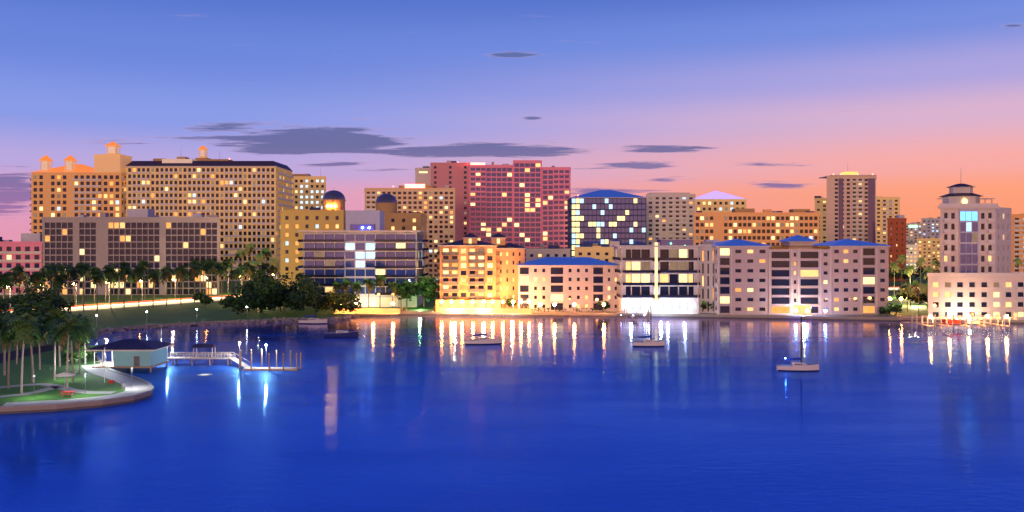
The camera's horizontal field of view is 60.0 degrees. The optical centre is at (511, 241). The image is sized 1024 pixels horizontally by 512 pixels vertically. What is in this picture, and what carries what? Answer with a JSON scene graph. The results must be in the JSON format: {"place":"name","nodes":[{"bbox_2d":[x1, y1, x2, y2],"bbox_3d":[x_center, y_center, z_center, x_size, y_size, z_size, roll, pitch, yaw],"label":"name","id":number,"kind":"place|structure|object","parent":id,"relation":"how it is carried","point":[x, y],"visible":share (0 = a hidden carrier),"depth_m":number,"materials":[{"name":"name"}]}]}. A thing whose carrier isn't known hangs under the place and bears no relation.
{"place":"outdoors","nodes":[
{"label":"outdoors","id":0,"kind":"place"},
{"bbox_2d":[292,173,325,209],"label":"building","id":1,"kind":"structure","parent":0,"point":[308,191],"depth_m":650.00,"materials":[{"name":"beige concrete"}]},
{"bbox_2d":[430,161,469,240],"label":"building","id":2,"kind":"structure","parent":0,"point":[453,174],"depth_m":610.00,"materials":[{"name":"pink concrete"}]},
{"bbox_2d":[0,273,927,405],"bbox_3d":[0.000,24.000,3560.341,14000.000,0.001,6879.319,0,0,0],"label":"ground","id":3,"kind":"structure","parent":0,"point":[158,314],"depth_m":281.07,"materials":[{"name":"green plant"}]},
{"bbox_2d":[0,233,42,294],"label":"pink building","id":4,"kind":"structure","parent":3,"relation":"on","point":[26,251],"depth_m":400.00,"materials":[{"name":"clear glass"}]},
{"bbox_2d":[0,308,98,393],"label":"palm trees","id":5,"kind":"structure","parent":3,"relation":"on","point":[66,328],"depth_m":145.53,"materials":[{"name":"green plant"}]},
{"bbox_2d":[0,344,148,405],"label":"park paths","id":6,"kind":"structure","parent":3,"relation":"on","point":[133,386],"depth_m":148.05,"materials":[{"name":"concrete"}]},
{"bbox_2d":[30,142,132,232],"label":"high-rise building","id":7,"kind":"structure","parent":3,"relation":"on","point":[69,188],"depth_m":540.00,"materials":[{"name":"beige concrete"}]},
{"bbox_2d":[54,348,124,396],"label":"park furniture","id":8,"kind":"object","parent":3,"relation":"on","point":[64,374],"visible":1,"depth_m":140.63,"materials":[{"name":"metal"}]},
{"bbox_2d":[0,280,213,350],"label":"lawn tree","id":9,"kind":"object","parent":3,"relation":"on","point":[29,302],"visible":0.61,"depth_m":253.78,"materials":[{"name":"green plant"}]},
{"bbox_2d":[42,209,219,294],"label":"condo building","id":10,"kind":"structure","parent":3,"relation":"on","point":[134,237],"depth_m":400.50,"materials":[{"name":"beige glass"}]},
{"bbox_2d":[0,258,279,311],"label":"palm trees","id":11,"kind":"object","parent":3,"relation":"on","point":[58,275],"visible":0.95,"depth_m":322.14,"materials":[{"name":"green plant"}]},
{"bbox_2d":[125,145,293,280],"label":"apartment building","id":12,"kind":"structure","parent":3,"relation":"on","point":[246,201],"depth_m":540.00,"materials":[{"name":"beige concrete"}]},
{"bbox_2d":[92,313,359,336],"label":"revetment rocks","id":13,"kind":"object","parent":3,"relation":"on","point":[245,321],"visible":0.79,"depth_m":266.53,"materials":[{"name":"grey stone"}]},
{"bbox_2d":[217,269,361,314],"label":"mangrove tree","id":14,"kind":"object","parent":3,"relation":"on","point":[264,293],"visible":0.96,"depth_m":291.21,"materials":[{"name":"green plant"}]},
{"bbox_2d":[280,190,345,288],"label":"yellow building domes","id":15,"kind":"structure","parent":3,"relation":"on","point":[331,215],"depth_m":372.00,"materials":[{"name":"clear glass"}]},
{"bbox_2d":[298,210,428,306],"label":"office building","id":16,"kind":"structure","parent":3,"relation":"on","point":[363,246],"depth_m":325.60,"materials":[{"name":"grey concrete"}]},
{"bbox_2d":[375,191,426,273],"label":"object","id":17,"kind":"structure","parent":3,"relation":"on","point":[386,203],"depth_m":395.35,"materials":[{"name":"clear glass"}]},
{"bbox_2d":[364,184,454,280],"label":"building","id":18,"kind":"structure","parent":3,"relation":"on","point":[436,206],"depth_m":520.00,"materials":[{"name":"beige concrete"}]},
{"bbox_2d":[415,166,430,184],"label":"building","id":19,"kind":"structure","parent":3,"relation":"on","point":[423,175],"depth_m":620.00,"materials":[{"name":"concrete"}]},
{"bbox_2d":[6,274,902,395],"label":"shore lamps","id":20,"kind":"object","parent":3,"relation":"on","point":[603,304],"visible":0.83,"depth_m":295.30,"materials":[{"name":"metal"}]},
{"bbox_2d":[436,233,505,310],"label":"apartment building","id":21,"kind":"structure","parent":3,"relation":"on","point":[467,269],"depth_m":310.00,"materials":[{"name":"beige paint"}]},
{"bbox_2d":[469,162,512,246],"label":"high-rise building","id":22,"kind":"structure","parent":3,"relation":"on","point":[490,200],"depth_m":600.00,"materials":[{"name":"concrete"}]},
{"bbox_2d":[62,267,939,362],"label":"green tree","id":23,"kind":"object","parent":3,"relation":"on","point":[430,288],"visible":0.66,"depth_m":317.06,"materials":[{"name":"green plant"}]},
{"bbox_2d":[496,243,525,307],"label":"apartment building","id":24,"kind":"structure","parent":3,"relation":"on","point":[510,256],"depth_m":311.00,"materials":[{"name":"yellow paint"}]},
{"bbox_2d":[0,311,1023,413],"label":"seawall","id":25,"kind":"object","parent":3,"relation":"on","point":[52,407],"visible":0.48,"depth_m":273.81,"materials":[{"name":"concrete"}]},
{"bbox_2d":[335,308,696,313],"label":"lit pavement","id":26,"kind":"structure","parent":3,"relation":"on","point":[453,311],"depth_m":298.68,"materials":[{"name":"yellow concrete"}]},
{"bbox_2d":[513,160,541,260],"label":"high-rise building","id":27,"kind":"structure","parent":3,"relation":"on","point":[527,204],"depth_m":598.50,"materials":[{"name":"concrete"}]},
{"bbox_2d":[542,166,570,248],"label":"high-rise building","id":28,"kind":"structure","parent":3,"relation":"on","point":[556,188],"depth_m":600.00,"materials":[{"name":"concrete"}]},
{"bbox_2d":[516,257,618,310],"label":"building","id":29,"kind":"structure","parent":3,"relation":"on","point":[564,283],"depth_m":306.00,"materials":[{"name":"paint"}]},
{"bbox_2d":[567,190,646,256],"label":"blue office building","id":30,"kind":"structure","parent":3,"relation":"on","point":[602,218],"depth_m":560.25,"materials":[{"name":"glass"}]},
{"bbox_2d":[222,243,1022,312],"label":"trees","id":31,"kind":"object","parent":3,"relation":"on","point":[370,284],"visible":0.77,"depth_m":376.29,"materials":[{"name":"green plant"}]},
{"bbox_2d":[612,239,700,313],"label":"apartment building","id":32,"kind":"structure","parent":3,"relation":"on","point":[659,275],"depth_m":297.00,"materials":[{"name":"white paint"}]},
{"bbox_2d":[646,193,695,244],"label":"high-rise building","id":33,"kind":"structure","parent":3,"relation":"on","point":[669,215],"depth_m":600.00,"materials":[{"name":"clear concrete"}]},
{"bbox_2d":[698,240,717,312],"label":"building","id":34,"kind":"structure","parent":3,"relation":"on","point":[706,262],"depth_m":299.00,"materials":[{"name":"concrete"}]},
{"bbox_2d":[695,191,746,211],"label":"building","id":35,"kind":"structure","parent":3,"relation":"on","point":[715,201],"depth_m":760.00,"materials":[{"name":"concrete"}]},
{"bbox_2d":[694,208,819,244],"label":"apartment building","id":36,"kind":"structure","parent":3,"relation":"on","point":[768,226],"depth_m":520.00,"materials":[{"name":"orange concrete"}]},
{"bbox_2d":[712,235,890,314],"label":"apartment building","id":37,"kind":"structure","parent":3,"relation":"on","point":[801,275],"depth_m":292.00,"materials":[{"name":"beige paint"}]},
{"bbox_2d":[819,172,876,242],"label":"tall white building","id":38,"kind":"structure","parent":3,"relation":"on","point":[851,205],"depth_m":620.00,"materials":[{"name":"clear concrete"}]},
{"bbox_2d":[876,196,899,244],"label":"building","id":39,"kind":"structure","parent":3,"relation":"on","point":[887,207],"depth_m":720.00,"materials":[{"name":"beige concrete"}]},
{"bbox_2d":[887,215,906,280],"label":"brick building","id":40,"kind":"structure","parent":3,"relation":"on","point":[896,233],"depth_m":540.00,"materials":[{"name":"red brick"}]},
{"bbox_2d":[906,242,918,274],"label":"building","id":41,"kind":"structure","parent":3,"relation":"on","point":[912,253],"depth_m":640.00,"materials":[{"name":"beige concrete"}]},
{"bbox_2d":[927,184,1023,319],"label":"high-rise building","id":42,"kind":"structure","parent":3,"relation":"on","point":[975,277],"depth_m":274.40,"materials":[{"name":"beige concrete"}]},
{"bbox_2d":[1011,214,1023,272],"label":"building","id":43,"kind":"structure","parent":3,"relation":"on","point":[1017,235],"depth_m":520.00,"materials":[{"name":"beige concrete"}]},
{"bbox_2d":[10,287,919,312],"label":"road","id":44,"kind":"structure","parent":0,"point":[114,306],"depth_m":339.26,"materials":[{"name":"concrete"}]},
{"bbox_2d":[0,315,1023,511],"bbox_3d":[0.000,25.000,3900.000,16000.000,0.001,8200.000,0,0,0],"label":"water","id":45,"kind":"structure","parent":0,"point":[408,413],"depth_m":122.00,"materials":[{"name":"blue liquid"}]},
{"bbox_2d":[84,339,175,372],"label":"boathouse","id":46,"kind":"object","parent":45,"relation":"in","point":[137,353],"visible":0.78,"depth_m":169.53,"materials":[{"name":"paint"}]},
{"bbox_2d":[161,328,301,370],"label":"pier","id":47,"kind":"structure","parent":45,"relation":"in","point":[243,364],"depth_m":179.20,"materials":[{"name":"grey wood"}]},
{"bbox_2d":[299,282,326,323],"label":"sailboat","id":48,"kind":"object","parent":45,"relation":"on","point":[315,320],"visible":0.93,"depth_m":269.97,"materials":[{"name":"white plastic"}]},
{"bbox_2d":[323,330,358,336],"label":"boat","id":49,"kind":"object","parent":45,"relation":"on","point":[341,333],"visible":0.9,"depth_m":232.10,"materials":[{"name":"blue plastic"}]},
{"bbox_2d":[465,333,501,344],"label":"boat","id":50,"kind":"object","parent":45,"relation":"on","point":[486,340],"visible":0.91,"depth_m":215.61,"materials":[{"name":"plastic"}]},
{"bbox_2d":[402,306,649,321],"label":"dock","id":51,"kind":"object","parent":45,"relation":"in","point":[633,316],"visible":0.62,"depth_m":285.40,"materials":[{"name":"wood"}]},
{"bbox_2d":[632,304,664,346],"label":"sailboat","id":52,"kind":"object","parent":45,"relation":"on","point":[650,342],"visible":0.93,"depth_m":211.13,"materials":[{"name":"white plastic"}]},
{"bbox_2d":[776,316,818,371],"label":"sailboat","id":53,"kind":"object","parent":45,"relation":"on","point":[801,366],"visible":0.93,"depth_m":170.94,"materials":[{"name":"white plastic"}]},
{"bbox_2d":[901,314,1019,329],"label":"dock","id":54,"kind":"object","parent":45,"relation":"in","point":[958,322],"visible":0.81,"depth_m":254.12,"materials":[{"name":"white wood"}]},
{"bbox_2d":[0,0,1023,240],"label":"sky","id":55,"kind":"structure","parent":0,"point":[756,101],"materials":[{"name":"blue"}]},
{"bbox_2d":[526,244,569,260],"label":"building","id":56,"kind":"structure","parent":0,"point":[550,251],"depth_m":390.00,"materials":[{"name":"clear concrete"}]},
{"bbox_2d":[574,241,619,262],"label":"building","id":57,"kind":"structure","parent":0,"point":[595,251],"depth_m":390.00,"materials":[{"name":"clear concrete"}]},
{"bbox_2d":[400,310,926,317],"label":"shore pavement","id":58,"kind":"structure","parent":0,"point":[714,313],"depth_m":288.64,"materials":[{"name":"concrete"}]},
{"bbox_2d":[814,196,826,242],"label":"building","id":59,"kind":"structure","parent":0,"point":[820,204],"depth_m":720.00,"materials":[{"name":"beige concrete"}]},
{"bbox_2d":[906,222,922,243],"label":"white building","id":60,"kind":"structure","parent":0,"point":[914,231],"depth_m":850.00,"materials":[{"name":"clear concrete"}]},
{"bbox_2d":[917,236,939,271],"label":"white building","id":61,"kind":"structure","parent":0,"point":[929,249],"depth_m":700.00,"materials":[{"name":"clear concrete"}]},
{"bbox_2d":[921,217,939,237],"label":"white building","id":62,"kind":"structure","parent":0,"point":[931,227],"depth_m":910.00,"materials":[{"name":"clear concrete"}]}
]}

